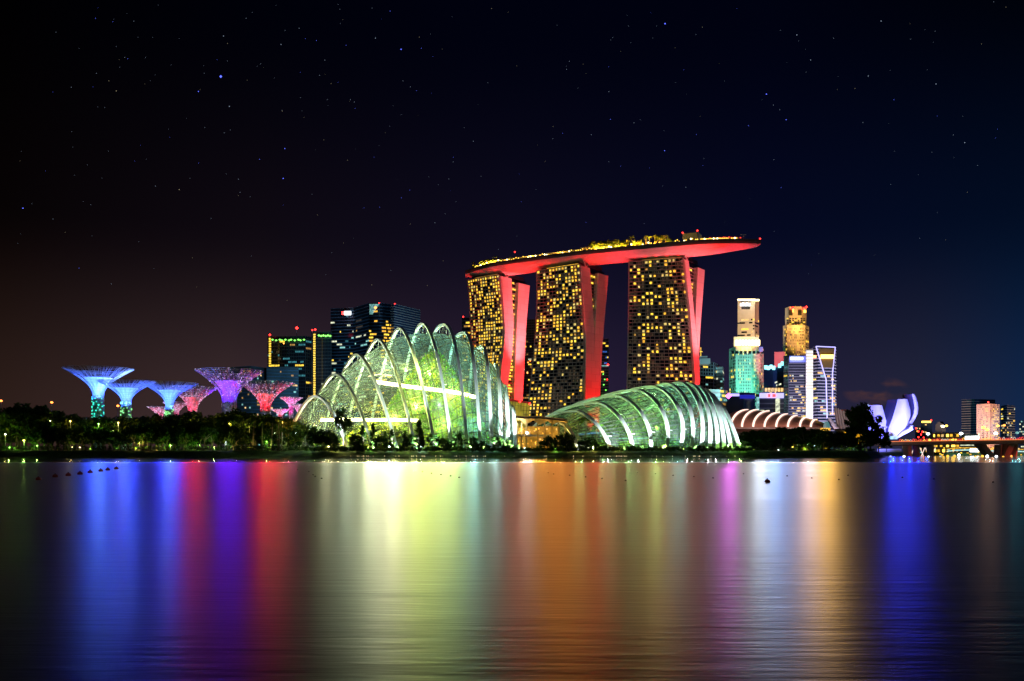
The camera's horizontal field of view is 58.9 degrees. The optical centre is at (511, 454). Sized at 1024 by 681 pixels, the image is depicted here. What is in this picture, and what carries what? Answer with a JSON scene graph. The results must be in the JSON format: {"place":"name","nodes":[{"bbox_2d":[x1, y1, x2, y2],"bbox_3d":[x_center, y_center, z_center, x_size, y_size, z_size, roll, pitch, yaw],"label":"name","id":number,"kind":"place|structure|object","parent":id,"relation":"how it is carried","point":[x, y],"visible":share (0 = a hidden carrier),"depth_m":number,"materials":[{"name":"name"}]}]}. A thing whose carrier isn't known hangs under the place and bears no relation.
{"place":"outdoors","nodes":[
{"label":"outdoors","id":0,"kind":"place"},
{"bbox_2d":[0,456,1023,680],"bbox_3d":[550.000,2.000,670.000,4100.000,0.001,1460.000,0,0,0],"label":"water","id":1,"kind":"structure","parent":0,"point":[342,569],"depth_m":15.71,"materials":[{"name":"multicoloured liquid"}]},
{"bbox_2d":[874,439,1023,456],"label":"road bridge","id":2,"kind":"structure","parent":1,"relation":"in","point":[1008,448],"depth_m":736.30,"materials":[{"name":"concrete"}]},
{"bbox_2d":[879,447,1023,455],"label":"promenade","id":3,"kind":"structure","parent":1,"relation":"in","point":[963,450],"depth_m":1096.44,"materials":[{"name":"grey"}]},
{"bbox_2d":[0,450,1023,457],"bbox_3d":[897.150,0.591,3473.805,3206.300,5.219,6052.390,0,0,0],"label":"ground","id":4,"kind":"structure","parent":0,"point":[406,454],"depth_m":455.61,"materials":[{"name":"black plant"}]},
{"bbox_2d":[0,408,18,441],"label":"leafy tree","id":5,"kind":"object","parent":4,"relation":"on","point":[2,421],"visible":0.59,"depth_m":478.02,"materials":[{"name":"green plant"}]},
{"bbox_2d":[2,411,27,450],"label":"tall tree","id":6,"kind":"object","parent":4,"relation":"on","point":[13,422],"visible":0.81,"depth_m":478.08,"materials":[{"name":"green plant"}]},
{"bbox_2d":[2,407,37,450],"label":"leafy tree","id":7,"kind":"object","parent":4,"relation":"on","point":[31,412],"visible":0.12,"depth_m":487.67,"materials":[{"name":"green plant"}]},
{"bbox_2d":[8,410,33,450],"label":"leafy tree","id":8,"kind":"object","parent":4,"relation":"on","point":[21,434],"visible":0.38,"depth_m":483.21,"materials":[{"name":"green plant"}]},
{"bbox_2d":[10,404,50,450],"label":"leafy tree","id":9,"kind":"object","parent":4,"relation":"on","point":[19,410],"visible":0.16,"depth_m":490.03,"materials":[{"name":"green plant"}]},
{"bbox_2d":[6,402,54,450],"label":"leafy tree","id":10,"kind":"object","parent":4,"relation":"on","point":[25,405],"visible":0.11,"depth_m":494.83,"materials":[{"name":"green plant"}]},
{"bbox_2d":[23,422,46,450],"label":"leafy tree","id":11,"kind":"object","parent":4,"relation":"on","point":[35,438],"visible":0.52,"depth_m":468.38,"materials":[{"name":"green plant"}]},
{"bbox_2d":[24,411,59,447],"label":"leafy tree","id":12,"kind":"object","parent":4,"relation":"on","point":[35,419],"visible":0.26,"depth_m":479.25,"materials":[{"name":"green plant"}]},
{"bbox_2d":[35,420,55,450],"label":"tall tree","id":13,"kind":"object","parent":4,"relation":"on","point":[48,427],"visible":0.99,"depth_m":463.17,"materials":[{"name":"green plant"}]},
{"bbox_2d":[55,427,74,450],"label":"leafy tree","id":14,"kind":"object","parent":4,"relation":"on","point":[63,440],"visible":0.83,"depth_m":461.89,"materials":[{"name":"green plant"}]},
{"bbox_2d":[59,417,80,447],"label":"tall tree","id":15,"kind":"object","parent":4,"relation":"on","point":[65,422],"visible":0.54,"depth_m":479.59,"materials":[{"name":"green plant"}]},
{"bbox_2d":[61,427,87,447],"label":"leafy tree","id":16,"kind":"object","parent":4,"relation":"on","point":[69,433],"visible":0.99,"depth_m":462.61,"materials":[{"name":"green plant"}]},
{"bbox_2d":[70,424,93,448],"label":"leafy tree","id":17,"kind":"object","parent":4,"relation":"on","point":[82,441],"visible":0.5,"depth_m":468.48,"materials":[{"name":"green plant"}]},
{"bbox_2d":[61,365,133,448],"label":"supertree","id":18,"kind":"object","parent":4,"relation":"on","point":[98,392],"visible":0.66,"depth_m":557.20,"materials":[{"name":"grey paint"}]},
{"bbox_2d":[92,427,114,448],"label":"leafy tree","id":19,"kind":"object","parent":4,"relation":"on","point":[99,440],"visible":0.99,"depth_m":464.85,"materials":[{"name":"green plant"}]},
{"bbox_2d":[101,429,121,450],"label":"leafy tree","id":20,"kind":"object","parent":4,"relation":"on","point":[114,440],"visible":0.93,"depth_m":467.83,"materials":[{"name":"green plant"}]},
{"bbox_2d":[97,379,155,450],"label":"supertree","id":21,"kind":"object","parent":4,"relation":"on","point":[126,394],"visible":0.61,"depth_m":557.18,"materials":[{"name":"grey paint"}]},
{"bbox_2d":[120,424,144,450],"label":"leafy tree","id":22,"kind":"object","parent":4,"relation":"on","point":[130,432],"visible":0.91,"depth_m":463.71,"materials":[{"name":"green plant"}]},
{"bbox_2d":[132,413,171,445],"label":"leafy tree","id":23,"kind":"object","parent":4,"relation":"on","point":[143,417],"visible":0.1,"depth_m":488.62,"materials":[{"name":"green plant"}]},
{"bbox_2d":[144,424,166,449],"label":"leafy tree","id":24,"kind":"object","parent":4,"relation":"on","point":[150,432],"visible":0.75,"depth_m":466.54,"materials":[{"name":"green plant"}]},
{"bbox_2d":[152,432,167,450],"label":"leafy tree","id":25,"kind":"object","parent":4,"relation":"on","point":[158,436],"visible":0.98,"depth_m":462.72,"materials":[{"name":"green plant"}]},
{"bbox_2d":[154,425,176,450],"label":"leafy tree","id":26,"kind":"object","parent":4,"relation":"on","point":[170,441],"visible":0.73,"depth_m":465.14,"materials":[{"name":"green plant"}]},
{"bbox_2d":[139,381,198,449],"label":"supertree","id":27,"kind":"object","parent":4,"relation":"on","point":[169,396],"visible":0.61,"depth_m":557.19,"materials":[{"name":"grey paint"}]},
{"bbox_2d":[170,427,184,450],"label":"leafy tree","id":28,"kind":"object","parent":4,"relation":"on","point":[174,432],"visible":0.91,"depth_m":462.98,"materials":[{"name":"green plant"}]},
{"bbox_2d":[170,412,197,447],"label":"tall tree","id":29,"kind":"object","parent":4,"relation":"on","point":[181,421],"visible":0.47,"depth_m":477.69,"materials":[{"name":"green plant"}]},
{"bbox_2d":[178,419,204,449],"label":"leafy tree","id":30,"kind":"object","parent":4,"relation":"on","point":[186,430],"visible":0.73,"depth_m":464.44,"materials":[{"name":"green plant"}]},
{"bbox_2d":[167,385,217,449],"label":"supertree","id":31,"kind":"object","parent":4,"relation":"on","point":[191,402],"visible":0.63,"depth_m":587.25,"materials":[{"name":"grey paint"}]},
{"bbox_2d":[191,421,218,450],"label":"leafy tree","id":32,"kind":"object","parent":4,"relation":"on","point":[211,429],"visible":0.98,"depth_m":464.51,"materials":[{"name":"green plant"}]},
{"bbox_2d":[194,368,263,450],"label":"supertree","id":33,"kind":"object","parent":4,"relation":"on","point":[229,388],"visible":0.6,"depth_m":595.39,"materials":[{"name":"grey paint"}]},
{"bbox_2d":[214,408,251,450],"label":"leafy tree","id":34,"kind":"object","parent":4,"relation":"on","point":[232,418],"visible":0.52,"depth_m":473.11,"materials":[{"name":"green plant"}]},
{"bbox_2d":[220,425,247,449],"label":"leafy tree","id":35,"kind":"object","parent":4,"relation":"on","point":[242,437],"visible":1,"depth_m":464.11,"materials":[{"name":"green plant"}]},
{"bbox_2d":[230,366,266,450],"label":"apartment block","id":36,"kind":"structure","parent":4,"relation":"on","point":[247,401],"depth_m":1244.87,"materials":[{"name":"blue"}]},
{"bbox_2d":[239,413,273,445],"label":"leafy tree","id":37,"kind":"object","parent":4,"relation":"on","point":[248,423],"visible":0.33,"depth_m":475.64,"materials":[{"name":"green plant"}]},
{"bbox_2d":[237,380,293,450],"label":"supertree","id":38,"kind":"object","parent":4,"relation":"on","point":[265,399],"visible":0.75,"depth_m":586.83,"materials":[{"name":"grey paint"}]},
{"bbox_2d":[255,429,278,450],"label":"leafy tree","id":39,"kind":"object","parent":4,"relation":"on","point":[267,433],"visible":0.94,"depth_m":465.80,"materials":[{"name":"green plant"}]},
{"bbox_2d":[261,417,290,444],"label":"leafy tree","id":40,"kind":"object","parent":4,"relation":"on","point":[287,425],"visible":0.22,"depth_m":480.98,"materials":[{"name":"green plant"}]},
{"bbox_2d":[266,366,298,449],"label":"apartment block","id":41,"kind":"structure","parent":4,"relation":"on","point":[282,374],"depth_m":1229.72,"materials":[{"name":"blue"}]},
{"bbox_2d":[268,327,310,446],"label":"office tower","id":42,"kind":"structure","parent":4,"relation":"on","point":[289,351],"depth_m":1407.33,"materials":[{"name":"black glass"}]},
{"bbox_2d":[280,397,302,417],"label":"supertree","id":43,"kind":"object","parent":4,"relation":"on","point":[289,400],"visible":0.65,"depth_m":598.28,"materials":[{"name":"grey paint"}]},
{"bbox_2d":[283,429,305,446],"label":"leafy tree","id":44,"kind":"object","parent":4,"relation":"on","point":[294,437],"visible":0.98,"depth_m":467.84,"materials":[{"name":"green plant"}]},
{"bbox_2d":[283,419,314,448],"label":"leafy tree","id":45,"kind":"object","parent":4,"relation":"on","point":[296,425],"visible":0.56,"depth_m":480.79,"materials":[{"name":"green plant"}]},
{"bbox_2d":[303,426,322,446],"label":"leafy tree","id":46,"kind":"object","parent":4,"relation":"on","point":[311,433],"visible":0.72,"depth_m":456.95,"materials":[{"name":"green plant"}]},
{"bbox_2d":[311,329,331,445],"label":"office tower","id":47,"kind":"structure","parent":4,"relation":"on","point":[321,357],"depth_m":1404.45,"materials":[{"name":"black glass"}]},
{"bbox_2d":[312,429,331,450],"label":"leafy tree","id":48,"kind":"object","parent":4,"relation":"on","point":[323,433],"visible":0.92,"depth_m":457.58,"materials":[{"name":"green plant"}]},
{"bbox_2d":[322,432,341,450],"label":"leafy tree","id":49,"kind":"object","parent":4,"relation":"on","point":[334,437],"visible":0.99,"depth_m":456.32,"materials":[{"name":"green plant"}]},
{"bbox_2d":[334,407,353,445],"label":"tall tree","id":50,"kind":"object","parent":4,"relation":"on","point":[338,420],"visible":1,"depth_m":458.98,"materials":[{"name":"green plant"}]},
{"bbox_2d":[330,303,368,440],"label":"office tower","id":51,"kind":"structure","parent":4,"relation":"on","point":[349,327],"depth_m":1446.65,"materials":[{"name":"black glass"}]},
{"bbox_2d":[327,421,409,447],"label":"planted mound","id":52,"kind":"object","parent":4,"relation":"on","point":[369,427],"visible":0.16,"depth_m":484.43,"materials":[{"name":"green plant"}]},
{"bbox_2d":[369,303,390,421],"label":"office tower","id":53,"kind":"structure","parent":4,"relation":"on","point":[379,320],"depth_m":1503.23,"materials":[{"name":"black glass"}]},
{"bbox_2d":[381,426,407,447],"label":"leafy tree","id":54,"kind":"object","parent":4,"relation":"on","point":[399,429],"visible":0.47,"depth_m":472.48,"materials":[{"name":"green plant"}]},
{"bbox_2d":[282,323,516,450],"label":"glasshouse","id":55,"kind":"structure","parent":4,"relation":"on","point":[510,431],"depth_m":478.82,"materials":[{"name":"green metal"}]},
{"bbox_2d":[391,303,420,401],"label":"office tower","id":56,"kind":"structure","parent":4,"relation":"on","point":[407,319],"depth_m":1481.70,"materials":[{"name":"blue glass"}]},
{"bbox_2d":[414,419,424,451],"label":"conifer","id":57,"kind":"object","parent":4,"relation":"on","point":[418,429],"visible":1,"depth_m":456.22,"materials":[{"name":"green plant"}]},
{"bbox_2d":[379,348,495,449],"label":"planted mountain","id":58,"kind":"structure","parent":4,"relation":"on","point":[428,377],"depth_m":489.88,"materials":[{"name":"green plant"}]},
{"bbox_2d":[0,445,874,450],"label":"undergrowth","id":59,"kind":"object","parent":4,"relation":"on","point":[110,448],"visible":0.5,"depth_m":462.80,"materials":[{"name":"green plant"}]},
{"bbox_2d":[452,432,466,445],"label":"leafy tree","id":60,"kind":"object","parent":4,"relation":"on","point":[459,437],"visible":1,"depth_m":458.50,"materials":[{"name":"green plant"}]},
{"bbox_2d":[462,316,470,392],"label":"office tower","id":61,"kind":"structure","parent":4,"relation":"on","point":[465,324],"depth_m":1500.00,"materials":[{"name":"black glass"}]},
{"bbox_2d":[467,273,529,446],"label":"hotel tower","id":62,"kind":"structure","parent":4,"relation":"on","point":[498,306],"depth_m":932.10,"materials":[{"name":"black glass"}]},
{"bbox_2d":[523,319,535,401],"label":"apartment tower","id":63,"kind":"structure","parent":4,"relation":"on","point":[530,334],"depth_m":1444.29,"materials":[{"name":"grey"}]},
{"bbox_2d":[515,416,566,448],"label":"visitor pavilion","id":64,"kind":"structure","parent":4,"relation":"on","point":[530,436],"depth_m":483.70,"materials":[{"name":"brown"}]},
{"bbox_2d":[559,433,574,450],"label":"leafy tree","id":65,"kind":"object","parent":4,"relation":"on","point":[567,437],"visible":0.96,"depth_m":455.88,"materials":[{"name":"green plant"}]},
{"bbox_2d":[528,260,607,446],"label":"hotel tower","id":66,"kind":"structure","parent":4,"relation":"on","point":[569,332],"depth_m":878.60,"materials":[{"name":"black glass"}]},
{"bbox_2d":[465,230,760,277],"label":"rooftop deck","id":67,"kind":"structure","parent":66,"relation":"on","point":[697,245],"depth_m":849.27,"materials":[{"name":"concrete"}]},
{"bbox_2d":[599,339,608,438],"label":"office tower","id":68,"kind":"structure","parent":4,"relation":"on","point":[604,388],"depth_m":1549.48,"materials":[{"name":"black glass"}]},
{"bbox_2d":[600,423,625,442],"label":"leafy tree","id":69,"kind":"object","parent":4,"relation":"on","point":[616,437],"visible":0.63,"depth_m":490.20,"materials":[{"name":"green plant"}]},
{"bbox_2d":[533,382,740,450],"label":"glasshouse","id":70,"kind":"structure","parent":4,"relation":"on","point":[717,409],"depth_m":475.66,"materials":[{"name":"glass"}]},
{"bbox_2d":[597,427,713,448],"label":"planted mound","id":71,"kind":"object","parent":4,"relation":"on","point":[621,443],"visible":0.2,"depth_m":493.12,"materials":[{"name":"green plant"}]},
{"bbox_2d":[651,422,673,444],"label":"leafy tree","id":72,"kind":"object","parent":4,"relation":"on","point":[657,428],"visible":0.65,"depth_m":484.44,"materials":[{"name":"green plant"}]},
{"bbox_2d":[626,255,704,432],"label":"hotel tower","id":73,"kind":"structure","parent":4,"relation":"on","point":[665,297],"depth_m":849.42,"materials":[{"name":"black glass"}]},
{"bbox_2d":[699,351,719,406],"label":"office tower","id":74,"kind":"structure","parent":4,"relation":"on","point":[708,373],"depth_m":1309.57,"materials":[{"name":"black glass"}]},
{"bbox_2d":[704,389,727,425],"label":"office block","id":75,"kind":"structure","parent":4,"relation":"on","point":[720,394],"depth_m":1239.75,"materials":[{"name":"glass"}]},
{"bbox_2d":[716,366,723,389],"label":"office tower","id":76,"kind":"structure","parent":4,"relation":"on","point":[720,377],"depth_m":1306.90,"materials":[{"name":"glass"}]},
{"bbox_2d":[726,392,754,413],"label":"office block","id":77,"kind":"structure","parent":4,"relation":"on","point":[739,401],"depth_m":1196.83,"materials":[{"name":"black glass"}]},
{"bbox_2d":[729,337,763,408],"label":"skyscraper","id":78,"kind":"structure","parent":4,"relation":"on","point":[746,364],"depth_m":1487.83,"materials":[{"name":"glass"}]},
{"bbox_2d":[738,299,758,336],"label":"skyscraper","id":79,"kind":"structure","parent":4,"relation":"on","point":[748,317],"depth_m":1702.77,"materials":[{"name":"stone"}]},
{"bbox_2d":[738,432,759,442],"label":"leafy tree","id":80,"kind":"object","parent":4,"relation":"on","point":[745,436],"visible":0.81,"depth_m":507.15,"materials":[{"name":"green plant"}]},
{"bbox_2d":[713,409,823,450],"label":"ribbed hall","id":81,"kind":"structure","parent":4,"relation":"on","point":[748,420],"depth_m":706.41,"materials":[{"name":"white metal"}]},
{"bbox_2d":[827,407,850,429],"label":"building","id":82,"kind":"structure","parent":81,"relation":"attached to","point":[840,416],"depth_m":763.05,"materials":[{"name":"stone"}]},
{"bbox_2d":[756,393,783,413],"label":"office block","id":83,"kind":"structure","parent":4,"relation":"on","point":[772,402],"depth_m":1191.04,"materials":[{"name":"grey"}]},
{"bbox_2d":[763,362,783,392],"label":"office tower","id":84,"kind":"structure","parent":4,"relation":"on","point":[773,382],"depth_m":1380.00,"materials":[{"name":"blue glass"}]},
{"bbox_2d":[774,352,784,367],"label":"office tower","id":85,"kind":"structure","parent":4,"relation":"on","point":[778,357],"depth_m":1500.00,"materials":[{"name":"red stone"}]},
{"bbox_2d":[784,355,805,416],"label":"office tower","id":86,"kind":"structure","parent":4,"relation":"on","point":[794,384],"depth_m":1295.55,"materials":[{"name":"grey glass"}]},
{"bbox_2d":[783,306,808,355],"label":"skyscraper","id":87,"kind":"structure","parent":4,"relation":"on","point":[795,334],"depth_m":1632.40,"materials":[{"name":"stone"}]},
{"bbox_2d":[791,427,820,449],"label":"leafy tree","id":88,"kind":"object","parent":4,"relation":"on","point":[814,432],"visible":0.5,"depth_m":528.74,"materials":[{"name":"green plant"}]},
{"bbox_2d":[806,349,812,418],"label":"office tower","id":89,"kind":"structure","parent":4,"relation":"on","point":[809,383],"depth_m":1263.20,"materials":[{"name":"stone"}]},
{"bbox_2d":[810,430,837,450],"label":"leafy tree","id":90,"kind":"object","parent":4,"relation":"on","point":[819,438],"visible":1,"depth_m":498.66,"materials":[{"name":"green plant"}]},
{"bbox_2d":[813,346,836,449],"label":"office tower","id":91,"kind":"structure","parent":4,"relation":"on","point":[824,380],"depth_m":1265.00,"materials":[{"name":"grey glass"}]},
{"bbox_2d":[844,408,865,436],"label":"tall tree","id":92,"kind":"object","parent":4,"relation":"on","point":[852,430],"visible":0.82,"depth_m":559.62,"materials":[{"name":"green plant"}]},
{"bbox_2d":[845,402,872,450],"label":"leafy tree","id":93,"kind":"object","parent":4,"relation":"on","point":[865,417],"visible":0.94,"depth_m":556.20,"materials":[{"name":"green plant"}]},
{"bbox_2d":[856,414,884,448],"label":"leafy tree","id":94,"kind":"object","parent":4,"relation":"on","point":[877,432],"visible":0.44,"depth_m":572.38,"materials":[{"name":"green plant"}]},
{"bbox_2d":[875,431,889,451],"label":"leafy tree","id":95,"kind":"object","parent":4,"relation":"on","point":[884,439],"visible":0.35,"depth_m":585.92,"materials":[{"name":"green plant"}]},
{"bbox_2d":[867,394,917,451],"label":"petal museum","id":96,"kind":"structure","parent":4,"relation":"on","point":[899,416],"depth_m":856.43,"materials":[{"name":"grey metal"}]},
{"bbox_2d":[915,426,923,452],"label":"block","id":97,"kind":"structure","parent":4,"relation":"on","point":[919,432],"depth_m":1400.00,"materials":[{"name":"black glass"}]},
{"bbox_2d":[921,420,931,452],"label":"office block","id":98,"kind":"structure","parent":4,"relation":"on","point":[927,425],"depth_m":1450.00,"materials":[{"name":"black glass"}]},
{"bbox_2d":[926,432,958,452],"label":"food hall","id":99,"kind":"structure","parent":4,"relation":"on","point":[943,436],"depth_m":1300.00,"materials":[{"name":"concrete"}]},
{"bbox_2d":[960,434,978,452],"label":"white hall","id":100,"kind":"structure","parent":4,"relation":"on","point":[970,436],"depth_m":1290.00,"materials":[{"name":"stone"}]},
{"bbox_2d":[961,399,994,433],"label":"office tower","id":101,"kind":"structure","parent":4,"relation":"on","point":[968,416],"depth_m":1486.59,"materials":[{"name":"grey glass"}]},
{"bbox_2d":[976,401,999,452],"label":"apartment tower","id":102,"kind":"structure","parent":4,"relation":"on","point":[987,415],"depth_m":1389.47,"materials":[{"name":"pink stone"}]},
{"bbox_2d":[1001,405,1014,444],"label":"office tower","id":103,"kind":"structure","parent":4,"relation":"on","point":[1008,419],"depth_m":1490.00,"materials":[{"name":"black glass"}]},
{"bbox_2d":[1019,420,1023,452],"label":"office tower","id":104,"kind":"structure","parent":4,"relation":"on","point":[1021,429],"depth_m":1500.00,"materials":[{"name":"black glass"}]},
{"bbox_2d":[0,0,1023,452],"label":"sky","id":105,"kind":"structure","parent":0,"point":[156,279],"materials":[{"name":"black"}]},
{"bbox_2d":[509,399,530,425],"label":"yellow block","id":106,"kind":"structure","parent":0,"point":[522,408],"depth_m":593.83,"materials":[{"name":"yellow"}]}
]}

